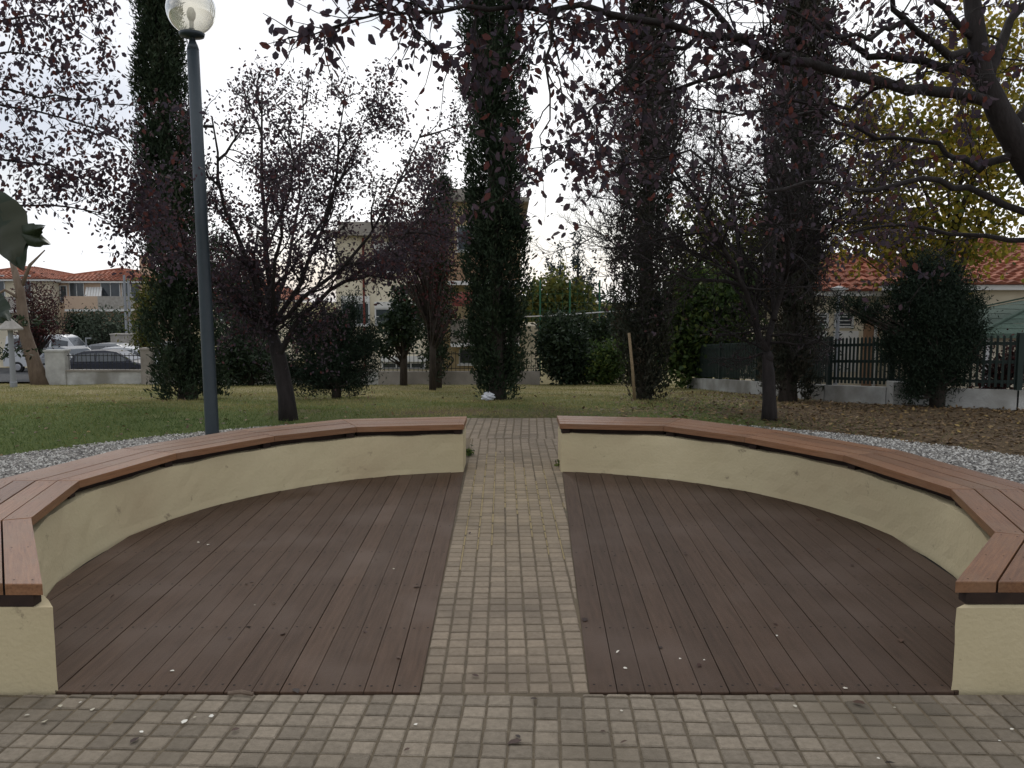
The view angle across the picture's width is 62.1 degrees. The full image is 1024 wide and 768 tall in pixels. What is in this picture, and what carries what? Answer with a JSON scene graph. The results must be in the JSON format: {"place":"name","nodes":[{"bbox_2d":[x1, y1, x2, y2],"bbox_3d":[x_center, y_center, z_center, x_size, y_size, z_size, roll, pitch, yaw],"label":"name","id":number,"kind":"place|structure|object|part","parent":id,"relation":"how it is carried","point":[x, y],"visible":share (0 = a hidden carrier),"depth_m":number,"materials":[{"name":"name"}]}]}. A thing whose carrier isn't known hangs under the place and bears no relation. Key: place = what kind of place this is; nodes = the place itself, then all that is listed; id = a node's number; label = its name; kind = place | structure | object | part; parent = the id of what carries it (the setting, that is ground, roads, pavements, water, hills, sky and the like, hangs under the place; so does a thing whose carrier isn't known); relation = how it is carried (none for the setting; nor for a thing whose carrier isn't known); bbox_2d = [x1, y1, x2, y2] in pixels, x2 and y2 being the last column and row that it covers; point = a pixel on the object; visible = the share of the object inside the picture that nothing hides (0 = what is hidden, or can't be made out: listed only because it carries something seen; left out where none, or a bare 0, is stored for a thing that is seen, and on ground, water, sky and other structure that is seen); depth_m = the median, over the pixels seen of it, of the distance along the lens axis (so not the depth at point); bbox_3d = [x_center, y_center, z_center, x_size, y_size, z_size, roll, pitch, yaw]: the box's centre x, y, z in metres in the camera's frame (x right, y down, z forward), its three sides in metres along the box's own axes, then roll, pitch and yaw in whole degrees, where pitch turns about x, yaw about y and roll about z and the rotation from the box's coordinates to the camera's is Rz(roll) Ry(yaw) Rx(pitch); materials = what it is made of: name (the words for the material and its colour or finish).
{"place":"outdoors","nodes":[
{"label":"outdoors","id":0,"kind":"place"},
{"bbox_2d":[0,368,29,381],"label":"road","id":1,"kind":"structure","parent":0,"point":[23,376],"depth_m":44.52,"materials":[{"name":"grey asphalt"}]},
{"bbox_2d":[3,334,84,371],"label":"parked car","id":2,"kind":"object","parent":1,"relation":"on","point":[64,340],"visible":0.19,"depth_m":48.30,"materials":[{"name":"white metal"}]},
{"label":"side window","id":3,"kind":"part","parent":2,"relation":"part of","materials":[{"name":"grey glass"}]},
{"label":"side window","id":4,"kind":"part","parent":2,"relation":"part of","materials":[{"name":"grey glass"}]},
{"bbox_2d":[40,346,90,367],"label":"parked car","id":5,"kind":"object","parent":1,"relation":"on","point":[76,350],"visible":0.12,"depth_m":45.37,"materials":[{"name":"grey metal"}]},
{"bbox_2d":[70,349,140,368],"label":"parked car","id":6,"kind":"object","parent":1,"relation":"on","point":[107,365],"visible":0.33,"depth_m":40.33,"materials":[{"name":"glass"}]},
{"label":"side window","id":7,"kind":"part","parent":6,"relation":"part of","materials":[{"name":"grey glass"}]},
{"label":"side window","id":8,"kind":"part","parent":6,"relation":"part of","materials":[{"name":"grey glass"}]},
{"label":"side window","id":9,"kind":"part","parent":6,"relation":"part of","materials":[{"name":"grey glass"}]},
{"bbox_2d":[87,342,133,349],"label":"parked car","id":10,"kind":"object","parent":1,"relation":"on","point":[101,345],"visible":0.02,"depth_m":47.87,"materials":[{"name":"white metal"}]},
{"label":"side window","id":11,"kind":"part","parent":10,"relation":"part of","materials":[{"name":"grey glass"}]},
{"bbox_2d":[103,346,157,361],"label":"parked car","id":12,"kind":"object","parent":1,"relation":"on","point":[129,348],"visible":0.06,"depth_m":43.90,"materials":[{"name":"white metal"}]},
{"bbox_2d":[0,382,29,383],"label":"pavement","id":13,"kind":"structure","parent":0,"point":[17,382],"depth_m":27.08,"materials":[{"name":"grey concrete"}]},
{"bbox_2d":[325,189,537,370],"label":"apartment house","id":14,"kind":"structure","parent":0,"point":[371,309],"depth_m":29.88,"materials":[{"name":"paint"}]},
{"bbox_2d":[341,296,369,326],"bbox_3d":[-5.496,-2.555,29.834,1.120,1.070,0.120,0,6,0],"label":"window","id":15,"kind":"structure","parent":14,"relation":"in","point":[367,308],"depth_m":29.85,"materials":[{"name":"grey glass"}]},
{"bbox_2d":[373,302,393,326],"bbox_3d":[-4.274,-2.454,29.845,1.220,0.867,0.120,0,6,0],"label":"window","id":16,"kind":"structure","parent":14,"relation":"in","point":[379,309],"depth_m":29.86,"materials":[{"name":"white glass"}]},
{"bbox_2d":[373,242,403,272],"bbox_3d":[-4.274,-4.397,29.648,1.220,1.070,0.120,0,6,0],"label":"window","id":17,"kind":"structure","parent":14,"relation":"in","point":[375,247],"depth_m":29.60,"materials":[{"name":"grey glass"}]},
{"bbox_2d":[382,362,425,367],"bbox_3d":[-3.833,-0.652,30.062,1.550,0.249,0.050,0,6,0],"label":"window","id":18,"kind":"structure","parent":14,"relation":"in","point":[417,364],"depth_m":30.07,"materials":[{"name":"grey glass"}]},
{"bbox_2d":[455,226,475,252],"bbox_3d":[-1.425,-5.176,30.373,1.220,0.950,0.120,0,6,0],"label":"window","id":19,"kind":"structure","parent":14,"relation":"in","point":[462,247],"depth_m":30.42,"materials":[{"name":"grey glass"}]},
{"bbox_2d":[457,349,477,365],"bbox_3d":[-1.425,-0.969,30.799,1.120,0.617,0.120,0,6,0],"label":"window","id":20,"kind":"structure","parent":14,"relation":"in","point":[461,356],"depth_m":30.83,"materials":[{"name":"grey glass"}]},
{"bbox_2d":[421,418,587,693],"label":"path","id":21,"kind":"structure","parent":0,"point":[517,671],"depth_m":4.87,"materials":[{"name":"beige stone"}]},
{"bbox_2d":[0,694,1023,767],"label":"plaza paving","id":22,"kind":"structure","parent":0,"point":[258,745],"depth_m":3.16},
{"bbox_2d":[0,191,50,321],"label":"broadleaf sapling","id":23,"kind":"object","parent":22,"relation":"on","point":[19,234],"visible":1,"depth_m":1.82,"materials":[{"name":"green plant"}]},
{"bbox_2d":[228,690,253,695],"bbox_3d":[-1.094,1.246,3.432,0.107,0.021,0.025,0,6,5],"label":"fallen leaf","id":24,"kind":"object","parent":22,"relation":"on","point":[242,692],"visible":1,"depth_m":3.43,"materials":[{"name":"brown plant"}]},
{"bbox_2d":[507,738,520,743],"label":"fallen leaf","id":25,"kind":"object","parent":22,"relation":"on","point":[516,740],"visible":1,"depth_m":3.08,"materials":[{"name":"brown plant"}]},
{"bbox_2d":[853,700,864,703],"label":"fallen leaf","id":26,"kind":"object","parent":22,"relation":"on","point":[858,701],"visible":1,"depth_m":3.35,"materials":[{"name":"plant"}]},
{"bbox_2d":[0,302,1023,455],"bbox_3d":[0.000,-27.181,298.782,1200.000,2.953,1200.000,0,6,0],"label":"ground","id":27,"kind":"structure","parent":0,"point":[852,413],"depth_m":11.75,"materials":[{"name":"green plant"}]},
{"bbox_2d":[0,319,23,386],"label":"park lantern","id":28,"kind":"object","parent":27,"relation":"on","point":[11,326],"visible":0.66,"depth_m":22.47,"materials":[{"name":"metal"}]},
{"bbox_2d":[0,250,58,384],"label":"leaning tree","id":29,"kind":"object","parent":27,"relation":"on","point":[36,369],"visible":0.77,"depth_m":25.36,"materials":[{"name":"brown plant"}]},
{"bbox_2d":[0,266,73,367],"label":"street house","id":30,"kind":"structure","parent":27,"relation":"on","point":[6,280],"depth_m":55.02,"materials":[{"name":"tile"}]},
{"bbox_2d":[0,275,5,296],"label":"window","id":31,"kind":"structure","parent":30,"relation":"in","point":[2,283],"depth_m":54.62,"materials":[{"name":"clear glass"}]},
{"bbox_2d":[20,275,31,300],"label":"window","id":32,"kind":"structure","parent":30,"relation":"in","point":[26,286],"depth_m":54.62,"materials":[{"name":"grey glass"}]},
{"bbox_2d":[4,261,73,357],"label":"street tree","id":33,"kind":"object","parent":27,"relation":"on","point":[39,335],"visible":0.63,"depth_m":41.71,"materials":[{"name":"purple plant"}]},
{"bbox_2d":[54,303,95,337],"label":"evergreen tree","id":34,"kind":"object","parent":27,"relation":"on","point":[72,317],"visible":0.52,"depth_m":53.00,"materials":[{"name":"green plant"}]},
{"bbox_2d":[0,0,205,288],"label":"plum tree","id":35,"kind":"object","parent":27,"relation":"on","point":[125,226],"visible":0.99,"depth_m":7.27,"materials":[{"name":"brown plant"}]},
{"bbox_2d":[67,295,139,345],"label":"olive tree","id":36,"kind":"object","parent":27,"relation":"on","point":[96,334],"visible":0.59,"depth_m":52.44,"materials":[{"name":"green plant"}]},
{"bbox_2d":[109,333,135,344],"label":"utility cabinet","id":37,"kind":"object","parent":27,"relation":"on","point":[119,336],"visible":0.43,"depth_m":50.09,"materials":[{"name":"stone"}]},
{"bbox_2d":[56,255,194,343],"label":"street house","id":38,"kind":"structure","parent":27,"relation":"on","point":[103,288],"depth_m":56.61,"materials":[{"name":"paint"}]},
{"bbox_2d":[59,285,66,302],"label":"window","id":39,"kind":"structure","parent":38,"relation":"in","point":[64,292],"depth_m":56.65,"materials":[{"name":"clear glass"}]},
{"bbox_2d":[69,283,84,295],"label":"window","id":40,"kind":"structure","parent":38,"relation":"in","point":[75,289],"depth_m":56.63,"materials":[{"name":"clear glass"}]},
{"bbox_2d":[100,283,120,295],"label":"window","id":41,"kind":"structure","parent":38,"relation":"in","point":[108,289],"depth_m":56.63,"materials":[{"name":"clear glass"}]},
{"bbox_2d":[121,283,139,301],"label":"window","id":42,"kind":"structure","parent":38,"relation":"in","point":[131,288],"depth_m":56.65,"materials":[{"name":"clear glass"}]},
{"bbox_2d":[123,275,127,332],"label":"utility pole","id":43,"kind":"object","parent":27,"relation":"on","point":[125,301],"visible":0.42,"depth_m":50.91,"materials":[{"name":"grey metal"}]},
{"bbox_2d":[127,279,131,332],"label":"utility pole","id":44,"kind":"object","parent":27,"relation":"on","point":[129,301],"visible":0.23,"depth_m":50.91,"materials":[{"name":"grey metal"}]},
{"bbox_2d":[113,269,165,364],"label":"broadleaf tree","id":45,"kind":"object","parent":27,"relation":"on","point":[138,333],"visible":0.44,"depth_m":33.57,"materials":[{"name":"green plant"}]},
{"bbox_2d":[118,0,234,400],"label":"cypress tree","id":46,"kind":"object","parent":27,"relation":"on","point":[159,60],"visible":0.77,"depth_m":15.04,"materials":[{"name":"green plant"}]},
{"bbox_2d":[165,0,218,434],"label":"lamp post","id":47,"kind":"object","parent":27,"relation":"on","point":[193,35],"visible":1,"depth_m":9.62,"materials":[{"name":"metal"}]},
{"bbox_2d":[43,347,378,384],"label":"boundary wall","id":48,"kind":"structure","parent":27,"relation":"on","point":[58,370],"depth_m":25.60,"materials":[{"name":"concrete"}]},
{"bbox_2d":[208,214,293,353],"bbox_3d":[-9.566,-2.932,29.879,3.245,6.431,3.513,-3,6,-26],"label":"conifer tree","id":49,"kind":"object","parent":27,"relation":"on","point":[222,253],"visible":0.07,"depth_m":29.49,"materials":[{"name":"green plant"}]},
{"bbox_2d":[213,296,295,386],"bbox_3d":[-7.662,-1.162,24.417,3.115,2.801,2.505,2,6,23],"label":"shrub","id":50,"kind":"object","parent":27,"relation":"on","point":[249,371],"visible":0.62,"depth_m":24.28,"materials":[{"name":"green plant"}]},
{"bbox_2d":[216,279,308,358],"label":"street house","id":51,"kind":"structure","parent":27,"relation":"on","point":[298,296],"depth_m":58.87,"materials":[{"name":"paint"}]},
{"bbox_2d":[110,47,495,420],"bbox_3d":[-2.367,-1.947,10.859,4.524,5.138,3.936,3,6,26],"label":"plum tree","id":52,"kind":"object","parent":27,"relation":"on","point":[269,318],"visible":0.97,"depth_m":10.59,"materials":[{"name":"purple plant"}]},
{"bbox_2d":[265,285,391,398],"bbox_3d":[-3.439,-0.708,15.797,2.427,2.284,1.510,0,6,0],"label":"shrub","id":53,"kind":"object","parent":27,"relation":"on","point":[358,346],"visible":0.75,"depth_m":15.68,"materials":[{"name":"green plant"}]},
{"bbox_2d":[371,279,424,385],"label":"young tree","id":54,"kind":"object","parent":27,"relation":"on","point":[400,316],"visible":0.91,"depth_m":23.73,"materials":[{"name":"green plant"}]},
{"bbox_2d":[360,169,465,390],"bbox_3d":[-2.206,-2.373,20.363,2.759,5.403,2.431,0,6,0],"label":"ornamental tree","id":55,"kind":"object","parent":27,"relation":"on","point":[425,300],"visible":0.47,"depth_m":20.26,"materials":[{"name":"purple plant"}]},
{"bbox_2d":[404,147,468,387],"bbox_3d":[-1.961,-2.896,21.855,1.558,6.337,2.234,1,6,11],"label":"conifer tree","id":56,"kind":"object","parent":27,"relation":"on","point":[441,352],"visible":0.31,"depth_m":21.68,"materials":[{"name":"green plant"}]},
{"bbox_2d":[378,351,539,384],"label":"retaining wall","id":57,"kind":"structure","parent":27,"relation":"on","point":[455,378],"depth_m":25.32,"materials":[{"name":"concrete"}]},
{"bbox_2d":[481,392,494,400],"bbox_3d":[-0.436,0.221,15.402,0.274,0.167,0.252,0,6,0],"label":"plastic bag","id":58,"kind":"object","parent":27,"relation":"on","point":[487,396],"visible":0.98,"depth_m":15.35,"materials":[{"name":"white plastic"}]},
{"bbox_2d":[450,0,536,399],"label":"cypress tree","id":59,"kind":"object","parent":27,"relation":"on","point":[498,363],"visible":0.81,"depth_m":15.14,"materials":[{"name":"green plant"}]},
{"bbox_2d":[0,390,1023,455],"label":"leaf litter","id":60,"kind":"object","parent":27,"relation":"on","point":[840,404],"visible":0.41,"depth_m":11.76,"materials":[{"name":"brown plant"}]},
{"bbox_2d":[541,256,562,285],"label":"conifer tree","id":61,"kind":"object","parent":27,"relation":"on","point":[551,265],"visible":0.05,"depth_m":61.39,"materials":[{"name":"green plant"}]},
{"bbox_2d":[525,298,600,385],"bbox_3d":[1.594,-1.234,25.559,2.562,2.830,2.226,0,6,0],"label":"shrub","id":62,"kind":"object","parent":27,"relation":"on","point":[560,344],"visible":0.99,"depth_m":25.21,"materials":[{"name":"green plant"}]},
{"bbox_2d":[555,242,571,279],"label":"conifer tree","id":63,"kind":"object","parent":27,"relation":"on","point":[560,265],"visible":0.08,"depth_m":65.20,"materials":[{"name":"green plant"}]},
{"bbox_2d":[521,247,611,322],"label":"broadleaf tree","id":64,"kind":"object","parent":27,"relation":"on","point":[551,291],"visible":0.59,"depth_m":47.11,"materials":[{"name":"green plant"}]},
{"bbox_2d":[565,226,589,294],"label":"conifer tree","id":65,"kind":"object","parent":27,"relation":"on","point":[577,263],"visible":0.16,"depth_m":57.37,"materials":[{"name":"green plant"}]},
{"bbox_2d":[538,297,632,380],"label":"broadleaf tree","id":66,"kind":"object","parent":27,"relation":"on","point":[603,325],"visible":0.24,"depth_m":39.51,"materials":[{"name":"green plant"}]},
{"bbox_2d":[525,280,658,371],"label":"sports fence","id":67,"kind":"object","parent":27,"relation":"on","point":[569,299],"visible":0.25,"depth_m":45.74,"materials":[{"name":"green metal"}]},
{"bbox_2d":[584,267,604,307],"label":"conifer tree","id":68,"kind":"object","parent":27,"relation":"on","point":[591,282],"visible":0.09,"depth_m":59.40,"materials":[{"name":"green plant"}]},
{"bbox_2d":[581,335,628,385],"bbox_3d":[2.789,-0.678,25.184,1.551,1.674,1.641,0,6,0],"label":"shrub","id":69,"kind":"object","parent":27,"relation":"on","point":[604,370],"visible":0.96,"depth_m":24.88,"materials":[{"name":"green plant"}]},
{"bbox_2d":[587,274,627,324],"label":"broadleaf tree","id":70,"kind":"object","parent":27,"relation":"on","point":[607,303],"visible":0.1,"depth_m":57.49,"materials":[{"name":"green plant"}]},
{"bbox_2d":[583,308,638,383],"bbox_3d":[3.410,-1.275,27.084,3.619,2.900,2.491,-2,6,-18],"label":"shrub","id":71,"kind":"object","parent":27,"relation":"on","point":[625,373],"visible":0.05,"depth_m":26.95,"materials":[{"name":"green plant"}]},
{"bbox_2d":[628,333,635,399],"bbox_3d":[2.136,-0.253,15.100,0.224,1.315,0.060,-4,7,-37],"label":"wooden stake","id":72,"kind":"object","parent":27,"relation":"on","point":[632,368],"visible":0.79,"depth_m":15.07,"materials":[{"name":"brown wood"}]},
{"bbox_2d":[259,0,1023,312],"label":"plum tree","id":73,"kind":"object","parent":27,"relation":"on","point":[980,57],"visible":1,"depth_m":5.19,"materials":[{"name":"purple plant"}]},
{"bbox_2d":[604,0,692,399],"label":"cypress tree","id":74,"kind":"object","parent":27,"relation":"on","point":[649,377],"visible":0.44,"depth_m":15.04,"materials":[{"name":"green plant"}]},
{"bbox_2d":[653,241,768,388],"bbox_3d":[5.000,-1.651,21.416,3.535,3.866,2.689,0,6,0],"label":"broadleaf tree","id":75,"kind":"object","parent":27,"relation":"on","point":[687,343],"visible":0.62,"depth_m":20.96,"materials":[{"name":"green plant"}]},
{"bbox_2d":[524,23,944,420],"bbox_3d":[2.779,-2.169,10.882,4.290,5.563,4.781,5,8,43],"label":"plum tree","id":76,"kind":"object","parent":27,"relation":"on","point":[769,408],"visible":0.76,"depth_m":10.72,"materials":[{"name":"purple plant"}]},
{"bbox_2d":[659,170,853,379],"bbox_3d":[6.968,-3.067,24.864,6.330,6.528,4.175,0,6,0],"label":"broadleaf tree","id":77,"kind":"object","parent":27,"relation":"on","point":[719,233],"visible":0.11,"depth_m":24.38,"materials":[{"name":"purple plant"}]},
{"bbox_2d":[745,308,847,383],"bbox_3d":[6.961,-0.848,21.510,3.057,2.218,2.111,2,6,18],"label":"shrub","id":78,"kind":"object","parent":27,"relation":"on","point":[823,337],"visible":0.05,"depth_m":21.27,"materials":[{"name":"green plant"}]},
{"bbox_2d":[750,0,846,402],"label":"cypress tree","id":79,"kind":"object","parent":27,"relation":"on","point":[788,369],"visible":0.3,"depth_m":14.51,"materials":[{"name":"green plant"}]},
{"bbox_2d":[832,286,847,384],"bbox_3d":[6.347,-0.769,16.607,0.340,2.292,0.340,0,6,0],"label":"garden lamp","id":80,"kind":"object","parent":27,"relation":"on","point":[837,328],"visible":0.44,"depth_m":16.54,"materials":[{"name":"grey metal"}]},
{"bbox_2d":[687,378,1023,409],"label":"garden wall","id":81,"kind":"structure","parent":27,"relation":"on","point":[1009,399],"depth_m":13.95,"materials":[{"name":"grey concrete"}]},
{"bbox_2d":[693,333,1023,396],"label":"picket fence","id":82,"kind":"object","parent":81,"relation":"on","point":[1017,382],"visible":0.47,"depth_m":14.51,"materials":[{"name":"black metal"}]},
{"bbox_2d":[740,238,1023,386],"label":"tiled house","id":83,"kind":"structure","parent":27,"relation":"on","point":[1010,286],"depth_m":21.90,"materials":[{"name":"tile"}]},
{"bbox_2d":[812,313,828,327],"bbox_3d":[7.911,-1.636,21.914,0.500,0.386,0.065,0,6,0],"label":"window","id":84,"kind":"structure","parent":83,"relation":"in","point":[827,319],"depth_m":21.90,"materials":[{"name":"clear glass"}]},
{"bbox_2d":[834,313,853,327],"bbox_3d":[8.558,-1.636,21.914,0.500,0.386,0.065,0,6,0],"label":"window","id":85,"kind":"structure","parent":83,"relation":"in","point":[846,323],"depth_m":21.91,"materials":[{"name":"clear glass"}]},
{"bbox_2d":[861,320,878,385],"bbox_3d":[9.279,-0.762,22.024,0.398,1.788,0.018,0,6,0],"label":"door","id":86,"kind":"structure","parent":83,"relation":"in","point":[866,333],"depth_m":22.00,"materials":[{"name":"grey metal"}]},
{"bbox_2d":[805,237,1003,407],"bbox_3d":[5.949,-0.912,12.881,2.925,2.884,1.541,0,6,0],"label":"juniper tree","id":87,"kind":"object","parent":27,"relation":"on","point":[933,337],"visible":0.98,"depth_m":12.76,"materials":[{"name":"green plant"}]},
{"bbox_2d":[818,0,1023,295],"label":"autumn tree","id":88,"kind":"object","parent":27,"relation":"on","point":[959,223],"visible":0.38,"depth_m":15.87,"materials":[{"name":"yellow plant"}]},
{"bbox_2d":[925,297,1023,388],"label":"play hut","id":89,"kind":"object","parent":27,"relation":"on","point":[1011,318],"visible":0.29,"depth_m":15.07,"materials":[{"name":"green"}]},
{"bbox_2d":[966,328,1023,388],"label":"shrub","id":90,"kind":"object","parent":27,"relation":"on","point":[999,371],"visible":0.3,"depth_m":13.19,"materials":[{"name":"green plant"}]},
{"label":"utility pole","id":91,"kind":"object","parent":27,"relation":"on","visible":0},
{"bbox_2d":[526,310,620,316],"bbox_3d":[3.654,-3.446,39.853,9.375,0.758,0.056,0,6,0],"label":"cable","id":92,"kind":"object","parent":91,"relation":"attached to","point":[569,314],"visible":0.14,"depth_m":39.85,"materials":[{"name":"metal"}]},
{"bbox_2d":[0,418,1023,767],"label":"paving sand","id":93,"kind":"structure","parent":0,"point":[528,694],"depth_m":3.28,"materials":[{"name":"grey sand"}]},
{"bbox_2d":[46,471,463,694],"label":"wooden deck","id":94,"kind":"structure","parent":93,"relation":"on","point":[159,615],"depth_m":4.55,"materials":[{"name":"brown wood"}]},
{"bbox_2d":[466,444,474,455],"bbox_3d":[-0.438,0.694,8.697,0.110,0.125,0.230,0,6,0],"label":"weed","id":95,"kind":"object","parent":93,"relation":"on","point":[469,452],"visible":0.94,"depth_m":8.67,"materials":[{"name":"green plant"}]},
{"bbox_2d":[563,472,964,694],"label":"wooden deck","id":96,"kind":"structure","parent":93,"relation":"on","point":[735,583],"depth_m":4.56,"materials":[{"name":"brown wood"}]},
{"bbox_2d":[0,383,1023,454],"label":"grass","id":97,"kind":"structure","parent":0,"point":[192,409],"depth_m":13.88,"materials":[{"name":"green plant"}]},
{"bbox_2d":[0,423,1023,483],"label":"gravel","id":98,"kind":"structure","parent":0,"point":[68,452],"depth_m":8.74,"materials":[{"name":"grey gravel"}]},
{"bbox_2d":[0,416,466,694],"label":"curved bench","id":99,"kind":"object","parent":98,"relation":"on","point":[58,522],"visible":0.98,"depth_m":6.06,"materials":[{"name":"paint"}]},
{"bbox_2d":[557,416,1023,694],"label":"curved bench","id":100,"kind":"object","parent":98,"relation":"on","point":[964,527],"visible":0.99,"depth_m":5.88,"materials":[{"name":"paint"}]},
{"bbox_2d":[0,0,1023,301],"label":"sky","id":101,"kind":"structure","parent":0,"point":[242,24],"materials":[{"name":"white"}]}
]}

